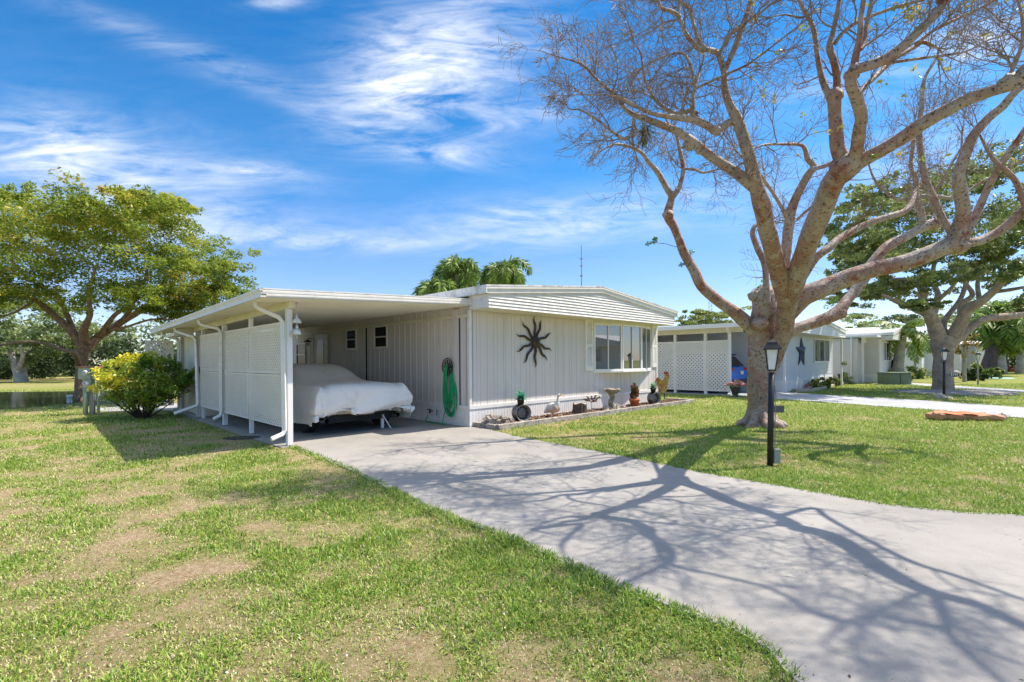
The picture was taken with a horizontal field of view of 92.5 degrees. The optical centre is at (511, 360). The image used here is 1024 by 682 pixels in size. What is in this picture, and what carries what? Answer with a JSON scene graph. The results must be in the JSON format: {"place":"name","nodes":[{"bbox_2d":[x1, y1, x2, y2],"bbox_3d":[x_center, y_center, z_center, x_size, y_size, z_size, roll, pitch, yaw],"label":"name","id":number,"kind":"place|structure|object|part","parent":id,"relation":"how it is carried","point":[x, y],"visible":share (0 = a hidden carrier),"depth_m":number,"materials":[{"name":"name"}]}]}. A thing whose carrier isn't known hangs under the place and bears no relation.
{"place":"outdoors","nodes":[
{"label":"outdoors","id":0,"kind":"place"},
{"bbox_2d":[0,390,140,408],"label":"pond","id":1,"kind":"structure","parent":0,"point":[21,399],"depth_m":19.60,"materials":[{"name":"liquid"}]},
{"bbox_2d":[66,394,72,401],"bbox_3d":[-15.969,1.365,17.682,0.170,0.305,0.170,0,0,0],"label":"pipe stub","id":2,"kind":"object","parent":1,"relation":"in","point":[69,397],"visible":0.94,"depth_m":17.63,"materials":[{"name":"blue plastic"}]},
{"bbox_2d":[95,403,176,411],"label":"back path","id":3,"kind":"structure","parent":0,"point":[172,407],"depth_m":15.02,"materials":[{"name":"grey concrete"}]},
{"bbox_2d":[0,359,1023,681],"bbox_3d":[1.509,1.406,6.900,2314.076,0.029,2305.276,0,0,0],"label":"ground","id":4,"kind":"structure","parent":0,"point":[420,669],"depth_m":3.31,"materials":[{"name":"green plant"}]},
{"bbox_2d":[0,305,86,382],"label":"pale trunk tree","id":5,"kind":"object","parent":4,"relation":"on","point":[13,328],"visible":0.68,"depth_m":36.92,"materials":[{"name":"green plant"}]},
{"bbox_2d":[17,322,135,381],"bbox_3d":[-33.937,-0.635,38.567,9.644,4.907,5.285,0,0,25],"label":"pale trunk tree","id":6,"kind":"object","parent":4,"relation":"on","point":[32,352],"visible":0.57,"depth_m":37.70,"materials":[{"name":"green plant"}]},
{"bbox_2d":[0,335,176,379],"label":"dark thicket","id":7,"kind":"object","parent":4,"relation":"on","point":[44,367],"visible":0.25,"depth_m":42.49,"materials":[{"name":"green plant"}]},
{"bbox_2d":[75,366,103,414],"bbox_3d":[-11.622,0.839,13.451,0.620,1.365,0.284,0,0,4],"label":"meter pedestal","id":8,"kind":"object","parent":4,"relation":"on","point":[84,374],"visible":0.77,"depth_m":13.44,"materials":[{"name":"grey paint"}]},
{"bbox_2d":[0,315,193,376],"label":"woodland","id":9,"kind":"object","parent":4,"relation":"on","point":[117,334],"visible":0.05,"depth_m":54.66,"materials":[{"name":"green plant"}]},
{"bbox_2d":[0,167,261,399],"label":"spreading leafy tree","id":10,"kind":"object","parent":4,"relation":"on","point":[80,214],"visible":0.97,"depth_m":16.96,"materials":[{"name":"green plant"}]},
{"bbox_2d":[86,350,199,418],"bbox_3d":[-9.406,0.618,12.500,2.180,1.781,2.282,0,0,-43],"label":"variegated shrub","id":11,"kind":"object","parent":4,"relation":"on","point":[149,399],"visible":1,"depth_m":12.16,"materials":[{"name":"green plant"}]},
{"bbox_2d":[222,436,260,439],"bbox_3d":[-5.017,1.431,9.104,0.702,0.014,0.432,0,0,0],"label":"bare soil patch","id":12,"kind":"object","parent":4,"relation":"on","point":[238,438],"visible":0.96,"depth_m":9.08,"materials":[{"name":"brown soil"}]},
{"bbox_2d":[410,276,457,295],"bbox_3d":[-3.748,-1.317,23.889,2.530,5.579,2.569,0,0,0],"label":"foxtail palm","id":13,"kind":"object","parent":4,"relation":"on","point":[434,285],"visible":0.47,"depth_m":23.53,"materials":[{"name":"green plant"}]},
{"bbox_2d":[430,253,483,289],"bbox_3d":[-2.828,-1.971,24.883,2.891,6.877,3.272,0,0,0],"label":"foxtail palm","id":14,"kind":"object","parent":4,"relation":"on","point":[465,273],"visible":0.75,"depth_m":24.50,"materials":[{"name":"green plant"}]},
{"bbox_2d":[279,284,677,426],"bbox_3d":[-3.036,-0.239,18.123,8.130,3.315,15.385,0,0,-45],"label":"mobile home","id":15,"kind":"object","parent":4,"relation":"on","point":[597,340],"visible":0.61,"depth_m":12.12,"materials":[{"name":"white paint"}]},
{"bbox_2d":[296,343,305,363],"bbox_3d":[-7.234,-0.206,16.793,0.045,0.800,0.780,0,0,-45],"label":"window","id":16,"kind":"structure","parent":15,"relation":"in","point":[300,347],"depth_m":16.78,"materials":[{"name":"glass"}]},
{"bbox_2d":[304,338,311,345],"bbox_3d":[-6.684,-0.617,16.035,0.243,0.262,0.239,0,0,-1],"label":"wall lantern","id":17,"kind":"object","parent":15,"relation":"attached to","point":[307,341],"depth_m":15.99,"materials":[{"name":"black paint"}]},
{"bbox_2d":[315,334,327,363],"bbox_3d":[-6.065,0.072,15.571,0.074,1.830,0.822,0,0,-45],"label":"side door","id":18,"kind":"structure","parent":15,"relation":"in","point":[321,340],"depth_m":15.51,"materials":[{"name":"white paint"}]},
{"bbox_2d":[345,328,356,349],"bbox_3d":[-4.643,-0.614,14.158,0.045,0.604,0.647,0,0,-45],"label":"window","id":19,"kind":"structure","parent":15,"relation":"in","point":[350,335],"depth_m":14.16,"materials":[{"name":"white plastic"}]},
{"bbox_2d":[373,324,387,348],"bbox_3d":[-3.474,-0.632,12.971,0.045,0.617,0.699,0,0,-45],"label":"window","id":20,"kind":"structure","parent":15,"relation":"in","point":[380,334],"depth_m":12.98,"materials":[{"name":"glass"}]},
{"bbox_2d":[442,358,452,375],"bbox_3d":[-1.387,0.132,10.777,0.112,0.394,0.394,0,0,-45],"label":"hose hanger","id":21,"kind":"object","parent":15,"relation":"attached to","point":[449,366],"visible":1,"depth_m":10.71,"materials":[{"name":"black paint"}]},
{"bbox_2d":[425,364,457,424],"bbox_3d":[-1.588,0.735,10.913,0.218,1.327,1.109,0,0,-45],"label":"garden hose","id":22,"kind":"object","parent":21,"relation":"hanging from","point":[447,396],"visible":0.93,"depth_m":10.73,"materials":[{"name":"green rubber"}]},
{"bbox_2d":[517,316,550,366],"bbox_3d":[0.562,-0.451,11.755,1.241,1.240,0.120,0,0,-45],"label":"sun wall ornament","id":23,"kind":"object","parent":15,"relation":"attached to","point":[535,343],"visible":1,"depth_m":11.75,"materials":[{"name":"brown metal"}]},
{"bbox_2d":[594,323,621,370],"bbox_3d":[2.694,-0.377,13.752,1.015,1.320,0.045,0,0,-29],"label":"bow window","id":24,"kind":"structure","parent":15,"relation":"in","point":[608,337],"depth_m":13.74,"materials":[{"name":"white plastic"}]},
{"bbox_2d":[622,324,641,370],"bbox_3d":[3.517,-0.381,14.377,1.030,1.320,0.045,0,0,-45],"label":"bow window","id":25,"kind":"structure","parent":15,"relation":"in","point":[631,334],"depth_m":14.36,"materials":[{"name":"clear glass"}]},
{"bbox_2d":[642,326,650,369],"bbox_3d":[4.161,-0.385,15.196,0.045,1.320,1.040,0,0,31],"label":"bow window","id":26,"kind":"structure","parent":15,"relation":"in","point":[646,331],"depth_m":15.18,"materials":[{"name":"white plastic"}]},
{"bbox_2d":[477,254,532,284],"bbox_3d":[-0.406,-2.090,26.067,3.109,7.086,2.647,0,0,-19],"label":"foxtail palm","id":27,"kind":"object","parent":4,"relation":"on","point":[508,272],"visible":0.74,"depth_m":25.48,"materials":[{"name":"green plant"}]},
{"bbox_2d":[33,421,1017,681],"bbox_3d":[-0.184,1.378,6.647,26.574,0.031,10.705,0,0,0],"label":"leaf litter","id":28,"kind":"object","parent":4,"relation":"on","point":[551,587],"visible":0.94,"depth_m":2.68,"materials":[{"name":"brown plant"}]},
{"bbox_2d":[580,246,582,285],"bbox_3d":[5.689,-4.011,40.000,0.240,10.753,0.097,0,0,0],"label":"radio mast","id":29,"kind":"object","parent":4,"relation":"on","point":[581,265],"visible":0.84,"depth_m":39.97,"materials":[{"name":"metal"}]},
{"bbox_2d":[473,398,694,429],"bbox_3d":[2.493,1.342,13.302,8.790,0.125,1.000,0,0,-45],"label":"garden edging","id":30,"kind":"object","parent":4,"relation":"on","point":[505,426],"visible":0.69,"depth_m":11.52,"materials":[{"name":"grey concrete"}]},
{"bbox_2d":[675,306,751,325],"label":"rounded tree","id":31,"kind":"object","parent":4,"relation":"on","point":[700,316],"visible":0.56,"depth_m":40.72,"materials":[{"name":"green plant"}]},
{"bbox_2d":[659,388,776,396],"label":"neighbour carport slab","id":32,"kind":"structure","parent":4,"relation":"on","point":[741,393],"depth_m":20.60,"materials":[{"name":"concrete"}]},
{"bbox_2d":[657,323,742,394],"bbox_3d":[6.303,-0.029,23.018,3.592,2.780,10.260,0,0,-45],"label":"carport","id":33,"kind":"object","parent":32,"relation":"on","point":[704,329],"visible":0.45,"depth_m":19.96,"materials":[{"name":"white plastic"}]},
{"bbox_2d":[658,354,747,392],"bbox_3d":[7.977,0.530,21.771,1.860,1.637,4.280,0,0,-45],"label":"blue car","id":34,"kind":"object","parent":32,"relation":"on","point":[739,370],"visible":0.28,"depth_m":20.44,"materials":[{"name":"paint"}]},
{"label":"rear window","id":35,"kind":"part","parent":34,"relation":"part of","materials":[{"name":"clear glass"}]},
{"bbox_2d":[725,379,746,396],"bbox_3d":[8.414,1.016,18.346,0.714,0.664,0.822,0,0,41],"label":"flower pot","id":36,"kind":"object","parent":4,"relation":"on","point":[735,388],"visible":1,"depth_m":18.24,"materials":[{"name":"stone"}]},
{"bbox_2d":[657,322,846,391],"bbox_3d":[9.986,-0.261,27.494,8.100,3.200,13.250,0,0,-45],"label":"mobile home","id":37,"kind":"object","parent":4,"relation":"on","point":[790,374],"visible":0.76,"depth_m":22.55,"materials":[{"name":"grey plastic"}]},
{"bbox_2d":[796,338,805,364],"bbox_3d":[13.024,-0.420,21.968,1.428,1.253,0.130,0,0,-45],"label":"star wall ornament","id":38,"kind":"object","parent":37,"relation":"attached to","point":[801,349],"visible":1,"depth_m":21.93,"materials":[{"name":"blue metal"}]},
{"bbox_2d":[814,338,829,362],"bbox_3d":[15.498,-0.505,24.485,2.777,1.180,0.045,0,0,-45],"label":"window","id":39,"kind":"structure","parent":37,"relation":"in","point":[821,347],"depth_m":24.43,"materials":[{"name":"glass"}]},
{"bbox_2d":[482,0,1023,429],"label":"shade tree","id":40,"kind":"object","parent":4,"relation":"on","point":[784,300],"visible":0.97,"depth_m":7.01,"materials":[{"name":"brown plant"}]},
{"bbox_2d":[634,121,657,149],"bbox_3d":[1.845,-3.078,6.753,0.348,0.395,0.360,0,0,24],"label":"air plant","id":41,"kind":"object","parent":40,"relation":"hanging from","point":[646,136],"visible":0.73,"depth_m":6.73,"materials":[{"name":"green plant"}]},
{"bbox_2d":[762,335,783,466],"bbox_3d":[3.433,0.547,6.430,0.250,1.765,0.216,0,0,25],"label":"yard lamp","id":42,"kind":"object","parent":4,"relation":"on","point":[771,347],"visible":0.99,"depth_m":6.41,"materials":[{"name":"black metal"}]},
{"bbox_2d":[808,379,823,388],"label":"bush","id":43,"kind":"object","parent":4,"relation":"on","point":[813,383],"visible":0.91,"depth_m":22.49,"materials":[{"name":"green plant"}]},
{"bbox_2d":[792,382,846,391],"bbox_3d":[16.523,1.249,25.156,12.282,0.140,0.890,0,0,-44],"label":"garden edging","id":44,"kind":"object","parent":4,"relation":"on","point":[812,389],"visible":0.46,"depth_m":21.20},
{"bbox_2d":[818,377,830,387],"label":"bush","id":45,"kind":"object","parent":4,"relation":"on","point":[828,383],"visible":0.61,"depth_m":23.22,"materials":[{"name":"green plant"}]},
{"bbox_2d":[826,377,838,385],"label":"bush","id":46,"kind":"object","parent":4,"relation":"on","point":[831,379],"visible":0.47,"depth_m":24.88,"materials":[{"name":"green plant"}]},
{"bbox_2d":[831,338,847,385],"bbox_3d":[16.856,0.057,25.222,0.340,2.480,0.747,0,0,-45],"label":"post","id":47,"kind":"object","parent":4,"relation":"on","point":[842,363],"visible":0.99,"depth_m":25.13,"materials":[{"name":"white plastic"}]},
{"bbox_2d":[836,372,852,383],"bbox_3d":[18.508,0.965,27.421,0.935,0.719,0.988,0,0,0],"label":"bush","id":48,"kind":"object","parent":4,"relation":"on","point":[845,378],"visible":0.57,"depth_m":27.20,"materials":[{"name":"green plant"}]},
{"bbox_2d":[840,313,882,328],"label":"rounded tree","id":49,"kind":"object","parent":4,"relation":"on","point":[860,324],"visible":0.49,"depth_m":44.82,"materials":[{"name":"green plant"}]},
{"bbox_2d":[833,326,911,382],"bbox_3d":[19.218,-0.417,34.633,9.414,3.400,13.250,0,0,-45],"label":"mobile home","id":50,"kind":"object","parent":4,"relation":"on","point":[865,357],"visible":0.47,"depth_m":28.33,"materials":[{"name":"white"}]},
{"bbox_2d":[883,341,890,361],"bbox_3d":[22.651,-0.548,29.586,2.300,1.180,0.045,0,0,-45],"label":"window","id":51,"kind":"structure","parent":50,"relation":"in","point":[885,344],"depth_m":29.23,"materials":[{"name":"white plastic"}]},
{"bbox_2d":[876,372,913,384],"bbox_3d":[20.600,0.954,26.431,1.368,0.680,0.960,0,0,-3],"label":"utility box","id":52,"kind":"object","parent":4,"relation":"on","point":[894,378],"visible":0.97,"depth_m":26.02,"materials":[{"name":"green metal"}]},
{"bbox_2d":[877,313,940,326],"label":"leafy tree","id":53,"kind":"object","parent":4,"relation":"on","point":[899,318],"visible":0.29,"depth_m":46.58,"materials":[{"name":"green plant"}]},
{"bbox_2d":[867,317,951,371],"bbox_3d":[23.776,-0.666,29.986,3.936,3.971,3.636,0,0,-20],"label":"bottle palm","id":54,"kind":"object","parent":4,"relation":"on","point":[910,332],"visible":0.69,"depth_m":29.75,"materials":[{"name":"green plant"}]},
{"bbox_2d":[904,371,914,380],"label":"bush","id":55,"kind":"object","parent":4,"relation":"on","point":[912,377],"visible":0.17,"depth_m":30.42,"materials":[{"name":"green plant"}]},
{"bbox_2d":[905,365,924,378],"bbox_3d":[27.396,0.807,33.559,1.163,1.006,0.971,0,0,0],"label":"bush","id":56,"kind":"object","parent":4,"relation":"on","point":[913,369],"visible":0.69,"depth_m":33.44,"materials":[{"name":"green plant"}]},
{"bbox_2d":[906,333,930,366],"bbox_3d":[28.848,-0.388,34.382,3.548,3.341,2.921,0,0,0],"label":"slender palm","id":57,"kind":"object","parent":4,"relation":"on","point":[911,351],"visible":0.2,"depth_m":34.31,"materials":[{"name":"green plant"}]},
{"bbox_2d":[904,339,932,374],"bbox_3d":[32.195,-0.397,45.444,10.750,3.200,13.250,0,0,-45],"label":"mobile home","id":58,"kind":"object","parent":4,"relation":"on","point":[926,362],"depth_m":39.02,"materials":[{"name":"white plastic"}]},
{"bbox_2d":[818,137,1023,389],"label":"broad oak tree","id":59,"kind":"object","parent":4,"relation":"on","point":[992,255],"visible":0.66,"depth_m":20.31,"materials":[{"name":"green plant"}]},
{"bbox_2d":[916,367,931,377],"bbox_3d":[29.407,0.849,35.184,1.250,0.890,1.255,0,0,-42],"label":"bush","id":60,"kind":"object","parent":4,"relation":"on","point":[924,373],"visible":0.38,"depth_m":35.02,"materials":[{"name":"green plant"}]},
{"bbox_2d":[934,393,952,398],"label":"lamp base rocks","id":61,"kind":"object","parent":4,"relation":"on","point":[938,396],"visible":0.69,"depth_m":16.80,"materials":[{"name":"grey stone"}]},
{"bbox_2d":[939,346,959,395],"bbox_3d":[15.072,0.428,16.827,0.624,1.866,0.258,0,0,17],"label":"yard lamp","id":62,"kind":"object","parent":4,"relation":"on","point":[944,351],"visible":0.99,"depth_m":16.85,"materials":[{"name":"black metal"}]},
{"bbox_2d":[892,389,1018,394],"bbox_3d":[17.777,1.251,19.775,4.200,0.060,3.342,0,0,0],"label":"mulch ring","id":63,"kind":"object","parent":4,"relation":"on","point":[953,392],"visible":0.94,"depth_m":19.31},
{"bbox_2d":[904,300,1023,340],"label":"fine leaved tree","id":64,"kind":"object","parent":4,"relation":"on","point":[952,318],"visible":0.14,"depth_m":48.48,"materials":[{"name":"green plant"}]},
{"bbox_2d":[925,410,1008,420],"bbox_3d":[10.258,1.235,11.069,1.550,0.231,0.463,0,0,8],"label":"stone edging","id":65,"kind":"object","parent":4,"relation":"on","point":[956,415],"visible":0.98,"depth_m":10.93,"materials":[{"name":"stone"}]},
{"bbox_2d":[918,329,1015,366],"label":"tree belt","id":66,"kind":"object","parent":4,"relation":"on","point":[1012,360],"visible":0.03,"depth_m":62.56,"materials":[{"name":"green plant"}]},
{"bbox_2d":[954,332,979,381],"bbox_3d":[26.669,-0.434,29.036,1.357,3.401,1.294,0,0,14],"label":"young tree","id":67,"kind":"object","parent":4,"relation":"on","point":[965,344],"visible":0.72,"depth_m":28.80,"materials":[{"name":"brown plant"}]},
{"bbox_2d":[954,341,982,371],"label":"mobile home","id":68,"kind":"object","parent":4,"relation":"on","point":[958,361],"visible":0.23,"depth_m":49.64,"materials":[{"name":"white"}]},
{"bbox_2d":[961,367,989,380],"bbox_3d":[28.480,0.836,30.128,1.344,0.983,1.246,0,0,40],"label":"bush","id":69,"kind":"object","parent":4,"relation":"on","point":[971,373],"visible":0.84,"depth_m":29.95,"materials":[{"name":"green plant"}]},
{"bbox_2d":[970,362,983,376],"bbox_3d":[31.349,0.683,33.001,1.034,1.243,1.005,0,0,0],"label":"bush","id":70,"kind":"object","parent":4,"relation":"on","point":[974,365],"visible":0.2,"depth_m":32.92,"materials":[{"name":"green plant"}]},
{"bbox_2d":[974,352,981,384],"bbox_3d":[24.296,0.399,25.553,0.221,1.808,0.221,0,0,25],"label":"yard lamp","id":71,"kind":"object","parent":4,"relation":"on","point":[977,355],"visible":0.98,"depth_m":25.51,"materials":[{"name":"grey metal"}]},
{"bbox_2d":[979,348,984,363],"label":"mobile home","id":72,"kind":"object","parent":4,"relation":"on","point":[982,353],"depth_m":58.84,"materials":[{"name":"white plastic"}]},
{"bbox_2d":[982,367,1005,378],"bbox_3d":[31.900,0.812,32.765,1.370,0.893,1.768,0,0,0],"label":"bush","id":73,"kind":"object","parent":4,"relation":"on","point":[992,373],"visible":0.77,"depth_m":32.27,"materials":[{"name":"green plant"}]},
{"bbox_2d":[969,311,1023,368],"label":"leaning dark palm","id":74,"kind":"object","parent":4,"relation":"on","point":[1005,337],"visible":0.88,"depth_m":37.88,"materials":[{"name":"green plant"}]},
{"bbox_2d":[969,296,1023,373],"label":"pale trunk palm","id":75,"kind":"object","parent":4,"relation":"on","point":[994,308],"visible":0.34,"depth_m":42.57,"materials":[{"name":"green plant"}]},
{"bbox_2d":[985,377,1014,378],"bbox_3d":[32.919,1.174,33.570,2.200,0.050,2.184,0,0,0],"label":"green disc","id":76,"kind":"object","parent":4,"relation":"on","point":[1000,378],"visible":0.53,"depth_m":32.80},
{"bbox_2d":[1015,343,1023,372],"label":"palm","id":77,"kind":"object","parent":4,"relation":"on","point":[1019,366],"visible":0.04,"depth_m":43.76,"materials":[{"name":"grey plant"}]},
{"bbox_2d":[0,0,1023,363],"label":"sky","id":78,"kind":"structure","parent":0,"point":[359,146],"materials":[{"name":"blue"}]},
{"bbox_2d":[168,410,1023,681],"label":"driveway","id":79,"kind":"structure","parent":0,"point":[955,607],"depth_m":3.73,"materials":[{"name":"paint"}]},
{"bbox_2d":[145,328,280,416],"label":"storage shed","id":80,"kind":"structure","parent":79,"relation":"on","point":[187,360],"depth_m":13.40,"materials":[{"name":"beige paint"}]},
{"bbox_2d":[150,288,471,445],"bbox_3d":[-5.650,0.071,12.230,4.178,2.704,9.455,0,0,-45],"label":"carport","id":81,"kind":"object","parent":79,"relation":"on","point":[268,311],"visible":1,"depth_m":9.57,"materials":[{"name":"white paint"}]},
{"bbox_2d":[292,302,300,337],"bbox_3d":[-3.602,-0.680,8.203,0.151,0.618,0.144,0,0,-45],"label":"glass bell chime","id":82,"kind":"object","parent":81,"relation":"hanging from","point":[296,331],"visible":1,"depth_m":8.18,"materials":[{"name":"glass"}]},
{"bbox_2d":[234,363,414,432],"bbox_3d":[-4.708,0.746,11.550,2.140,1.366,5.456,0,0,-45],"label":"covered car","id":83,"kind":"object","parent":79,"relation":"on","point":[326,393],"visible":0.64,"depth_m":9.73,"materials":[{"name":"fabric"}]},
{"bbox_2d":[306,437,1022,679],"bbox_3d":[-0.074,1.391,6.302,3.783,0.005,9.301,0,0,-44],"label":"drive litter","id":84,"kind":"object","parent":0,"point":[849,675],"visible":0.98,"depth_m":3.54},
{"bbox_2d":[658,392,1023,417],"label":"neighbour driveway","id":85,"kind":"structure","parent":0,"point":[1008,411],"depth_m":15.09,"materials":[{"name":"concrete"}]},
{"bbox_2d":[912,383,1023,392],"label":"driveway","id":86,"kind":"structure","parent":0,"point":[989,389],"depth_m":22.23,"materials":[{"name":"grey concrete"}]},
{"label":"mulch bed","id":87,"kind":"structure","parent":0,"visible":0},
{"bbox_2d":[481,414,500,423],"bbox_3d":[-0.455,1.309,10.273,0.446,0.376,0.326,0,0,0],"label":"rock","id":88,"kind":"object","parent":87,"relation":"on","point":[491,419],"visible":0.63,"depth_m":10.20,"materials":[{"name":"beige stone"}]},
{"bbox_2d":[497,415,508,423],"bbox_3d":[-0.223,1.296,10.455,0.317,0.281,0.295,0,0,0],"label":"rock","id":89,"kind":"object","parent":87,"relation":"on","point":[502,418],"visible":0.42,"depth_m":10.41,"materials":[{"name":"beige stone"}]},
{"bbox_2d":[506,417,514,422],"bbox_3d":[-0.070,1.323,10.587,0.265,0.230,0.201,0,0,14],"label":"rock","id":90,"kind":"object","parent":87,"relation":"on","point":[510,420],"visible":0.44,"depth_m":10.54,"materials":[{"name":"beige stone"}]},
{"bbox_2d":[512,389,530,420],"bbox_3d":[0.190,0.980,10.912,0.481,0.732,0.472,0,0,-30],"label":"wheel rim planter","id":91,"kind":"object","parent":87,"relation":"on","point":[521,411],"visible":1,"depth_m":10.86,"materials":[{"name":"metal"}]},
{"bbox_2d":[544,394,562,416],"bbox_3d":[0.980,1.064,11.634,0.493,0.571,0.236,0,0,25],"label":"goose statue","id":92,"kind":"object","parent":87,"relation":"on","point":[552,408],"visible":0.99,"depth_m":11.56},
{"bbox_2d":[572,402,587,413],"bbox_3d":[1.714,1.202,12.370,0.432,0.295,0.440,0,0,0],"label":"tree stump","id":93,"kind":"object","parent":87,"relation":"on","point":[578,408],"visible":0.9,"depth_m":12.22,"materials":[{"name":"brown wood"}]},
{"bbox_2d":[501,399,680,423],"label":"mulch chips","id":94,"kind":"object","parent":87,"relation":"on","point":[589,410],"visible":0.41,"depth_m":12.60,"materials":[{"name":"brown wood"}]},
{"bbox_2d":[583,395,599,410],"bbox_3d":[2.096,1.134,12.883,0.462,0.466,0.084,0,0,0],"label":"flower stake","id":95,"kind":"object","parent":87,"relation":"on","point":[588,399],"visible":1,"depth_m":12.87,"materials":[{"name":"metal"}]},
{"bbox_2d":[602,405,609,409],"bbox_3d":[2.527,1.303,13.168,0.246,0.250,0.214,0,0,0],"label":"rock","id":96,"kind":"object","parent":87,"relation":"on","point":[606,407],"visible":0.57,"depth_m":13.11,"materials":[{"name":"grey stone"}]},
{"bbox_2d":[603,388,620,408],"bbox_3d":[2.727,1.067,13.370,0.470,0.632,0.470,0,0,0],"label":"bath","id":97,"kind":"object","parent":87,"relation":"on","point":[611,392],"visible":0.88,"depth_m":13.29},
{"bbox_2d":[629,382,639,406],"bbox_3d":[3.539,0.971,14.174,0.320,0.715,0.335,0,0,0],"label":"terracotta pot","id":98,"kind":"object","parent":87,"relation":"on","point":[634,400],"visible":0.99,"depth_m":14.08,"materials":[{"name":"orange ceramic"}]},
{"bbox_2d":[646,381,660,403],"bbox_3d":[4.328,0.960,14.990,0.510,0.721,0.496,0,0,-30],"label":"wheel rim planter","id":99,"kind":"object","parent":87,"relation":"on","point":[653,397],"visible":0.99,"depth_m":14.92,"materials":[{"name":"metal"}]},
{"bbox_2d":[655,371,668,398],"bbox_3d":[4.776,0.850,15.671,0.510,1.061,0.130,0,0,8],"label":"rooster ornament","id":100,"kind":"object","parent":87,"relation":"on","point":[663,385],"visible":0.91,"depth_m":15.61,"materials":[{"name":"yellow paint"}]}
]}

